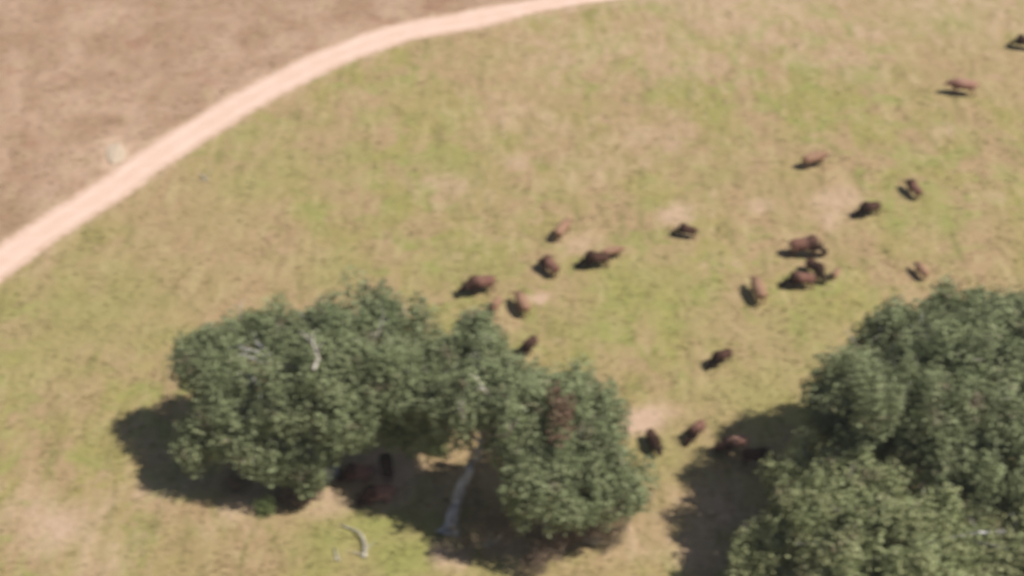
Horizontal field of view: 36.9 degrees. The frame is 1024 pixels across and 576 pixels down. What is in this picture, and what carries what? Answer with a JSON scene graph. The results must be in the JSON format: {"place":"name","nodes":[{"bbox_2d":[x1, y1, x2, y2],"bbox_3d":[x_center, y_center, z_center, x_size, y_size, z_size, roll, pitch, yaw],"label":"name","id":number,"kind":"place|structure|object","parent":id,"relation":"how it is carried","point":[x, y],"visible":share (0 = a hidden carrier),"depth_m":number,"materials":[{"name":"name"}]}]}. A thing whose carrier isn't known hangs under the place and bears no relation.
{"place":"outdoors","nodes":[
{"label":"outdoors","id":0,"kind":"place"},
{"bbox_2d":[0,0,613,282],"bbox_3d":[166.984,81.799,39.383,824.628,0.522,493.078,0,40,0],"label":"dirt road","id":1,"kind":"structure","parent":0,"point":[119,182],"depth_m":158.03,"materials":[{"name":"beige soil"}]},
{"bbox_2d":[0,0,1023,575],"bbox_3d":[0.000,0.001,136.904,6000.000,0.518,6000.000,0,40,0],"label":"ground","id":2,"kind":"structure","parent":0,"point":[640,44],"depth_m":144.77,"materials":[{"name":"green plant"}]},
{"bbox_2d":[106,142,125,163],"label":"dirt mound","id":3,"kind":"object","parent":2,"relation":"on","point":[116,153],"visible":1,"depth_m":152.69,"materials":[{"name":"soil"}]},
{"bbox_2d":[218,465,254,494],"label":"brown shrub","id":4,"kind":"object","parent":2,"relation":"on","point":[239,482],"visible":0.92,"depth_m":118.06,"materials":[{"name":"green plant"}]},
{"bbox_2d":[250,492,277,518],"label":"green bush","id":5,"kind":"object","parent":2,"relation":"on","point":[265,507],"visible":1,"depth_m":116.00,"materials":[{"name":"green plant"}]},
{"bbox_2d":[273,480,324,510],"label":"brown shrub","id":6,"kind":"object","parent":2,"relation":"on","point":[293,500],"visible":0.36,"depth_m":116.85,"materials":[{"name":"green plant"}]},
{"bbox_2d":[166,265,439,501],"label":"broadleaf tree","id":7,"kind":"object","parent":2,"relation":"on","point":[346,372],"visible":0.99,"depth_m":112.85,"materials":[{"name":"green plant"}]},
{"bbox_2d":[337,463,376,482],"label":"bison","id":8,"kind":"object","parent":2,"relation":"on","point":[349,472],"visible":1,"depth_m":118.73,"materials":[{"name":"brown"}]},
{"bbox_2d":[340,523,374,557],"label":"fallen log","id":9,"kind":"object","parent":2,"relation":"on","point":[365,549],"visible":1,"depth_m":113.70,"materials":[{"name":"grey wood"}]},
{"bbox_2d":[355,484,396,506],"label":"bison","id":10,"kind":"object","parent":2,"relation":"on","point":[369,494],"visible":1,"depth_m":116.94,"materials":[{"name":"brown"}]},
{"bbox_2d":[379,452,393,483],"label":"bison","id":11,"kind":"object","parent":2,"relation":"on","point":[386,463],"visible":1,"depth_m":118.66,"materials":[{"name":"brown"}]},
{"bbox_2d":[419,438,449,458],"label":"green shrub","id":12,"kind":"object","parent":2,"relation":"on","point":[437,450],"visible":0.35,"depth_m":120.91,"materials":[{"name":"green plant"}]},
{"bbox_2d":[459,274,495,295],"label":"bison","id":13,"kind":"object","parent":2,"relation":"on","point":[474,282],"visible":1,"depth_m":135.00,"materials":[{"name":"brown"}]},
{"bbox_2d":[439,499,532,556],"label":"brown shrub","id":14,"kind":"object","parent":2,"relation":"on","point":[471,533],"visible":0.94,"depth_m":112.30,"materials":[{"name":"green plant"}]},
{"bbox_2d":[490,296,501,311],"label":"bison","id":15,"kind":"object","parent":2,"relation":"on","point":[497,301],"visible":0.94,"depth_m":133.72},
{"bbox_2d":[377,301,661,537],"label":"broadleaf tree","id":16,"kind":"object","parent":2,"relation":"on","point":[542,438],"visible":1,"depth_m":108.86,"materials":[{"name":"green plant"}]},
{"bbox_2d":[511,290,530,318],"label":"bison","id":17,"kind":"object","parent":2,"relation":"on","point":[522,302],"visible":1,"depth_m":133.10},
{"bbox_2d":[518,335,537,358],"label":"bison","id":18,"kind":"object","parent":2,"relation":"on","point":[529,343],"visible":0.94,"depth_m":129.32,"materials":[{"name":"brown"}]},
{"bbox_2d":[516,520,571,575],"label":"brown shrub","id":19,"kind":"object","parent":2,"relation":"on","point":[543,543],"visible":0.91,"depth_m":111.37,"materials":[{"name":"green plant"}]},
{"bbox_2d":[538,254,559,279],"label":"bison","id":20,"kind":"object","parent":2,"relation":"on","point":[547,261],"visible":1,"depth_m":137.16,"materials":[{"name":"brown"}]},
{"bbox_2d":[553,217,572,241],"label":"bison","id":21,"kind":"object","parent":2,"relation":"on","point":[562,228],"visible":1,"depth_m":141.11},
{"bbox_2d":[557,511,628,552],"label":"brown shrub","id":22,"kind":"object","parent":2,"relation":"on","point":[592,541],"visible":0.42,"depth_m":113.01,"materials":[{"name":"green plant"}]},
{"bbox_2d":[576,250,610,269],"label":"bison","id":23,"kind":"object","parent":2,"relation":"on","point":[591,257],"visible":1,"depth_m":137.73,"materials":[{"name":"brown"}]},
{"bbox_2d":[602,245,624,257],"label":"bison","id":24,"kind":"object","parent":2,"relation":"on","point":[612,250],"visible":0.88,"depth_m":138.96},
{"bbox_2d":[645,428,664,455],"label":"bison","id":25,"kind":"object","parent":2,"relation":"on","point":[653,439],"visible":1,"depth_m":120.74,"materials":[{"name":"brown"}]},
{"bbox_2d":[672,223,697,239],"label":"bison","id":26,"kind":"object","parent":2,"relation":"on","point":[683,228],"visible":1,"depth_m":141.39,"materials":[{"name":"brown"}]},
{"bbox_2d":[683,419,705,445],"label":"bison","id":27,"kind":"object","parent":2,"relation":"on","point":[696,428],"visible":1,"depth_m":121.81,"materials":[{"name":"brown"}]},
{"bbox_2d":[705,348,732,369],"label":"bison","id":28,"kind":"object","parent":2,"relation":"on","point":[718,357],"visible":1,"depth_m":128.36,"materials":[{"name":"brown"}]},
{"bbox_2d":[713,435,747,455],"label":"bison","id":29,"kind":"object","parent":2,"relation":"on","point":[728,443],"visible":1,"depth_m":120.59,"materials":[{"name":"brown"}]},
{"bbox_2d":[739,447,776,467],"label":"bison","id":30,"kind":"object","parent":2,"relation":"on","point":[757,454],"visible":0.75,"depth_m":119.50,"materials":[{"name":"brown"}]},
{"bbox_2d":[748,275,767,306],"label":"bison","id":31,"kind":"object","parent":2,"relation":"on","point":[758,287],"visible":1,"depth_m":134.53},
{"bbox_2d":[780,270,816,289],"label":"bison","id":32,"kind":"object","parent":2,"relation":"on","point":[794,278],"visible":1,"depth_m":135.97,"materials":[{"name":"brown"}]},
{"bbox_2d":[787,235,827,257],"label":"bison","id":33,"kind":"object","parent":2,"relation":"on","point":[811,243],"visible":1,"depth_m":139.18,"materials":[{"name":"brown"}]},
{"bbox_2d":[801,150,828,169],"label":"bison","id":34,"kind":"object","parent":2,"relation":"on","point":[812,157],"visible":1,"depth_m":149.87},
{"bbox_2d":[805,258,827,284],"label":"bison","id":35,"kind":"object","parent":2,"relation":"on","point":[816,267],"visible":1,"depth_m":137.15,"materials":[{"name":"brown"}]},
{"bbox_2d":[832,267,841,279],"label":"bison","id":36,"kind":"object","parent":2,"relation":"on","point":[836,272],"visible":1,"depth_m":137.60},
{"bbox_2d":[853,201,880,218],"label":"bison","id":37,"kind":"object","parent":2,"relation":"on","point":[865,207],"visible":1,"depth_m":144.14,"materials":[{"name":"brown"}]},
{"bbox_2d":[723,425,1023,575],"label":"broadleaf tree","id":38,"kind":"object","parent":2,"relation":"on","point":[877,507],"visible":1,"depth_m":103.03,"materials":[{"name":"green plant"}]},
{"bbox_2d":[794,273,1023,526],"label":"broadleaf tree","id":39,"kind":"object","parent":2,"relation":"on","point":[937,368],"visible":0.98,"depth_m":105.01,"materials":[{"name":"green plant"}]},
{"bbox_2d":[903,178,922,200],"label":"bison","id":40,"kind":"object","parent":2,"relation":"on","point":[913,186],"visible":1,"depth_m":146.61,"materials":[{"name":"brown"}]},
{"bbox_2d":[912,261,928,281],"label":"bison","id":41,"kind":"object","parent":2,"relation":"on","point":[921,269],"visible":1,"depth_m":137.68},
{"bbox_2d":[944,78,977,96],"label":"bison","id":42,"kind":"object","parent":2,"relation":"on","point":[960,83],"visible":1,"depth_m":159.72},
{"bbox_2d":[1008,34,1023,49],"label":"bison","id":43,"kind":"object","parent":2,"relation":"on","point":[1019,40],"visible":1,"depth_m":167.53,"materials":[{"name":"brown"}]}
]}

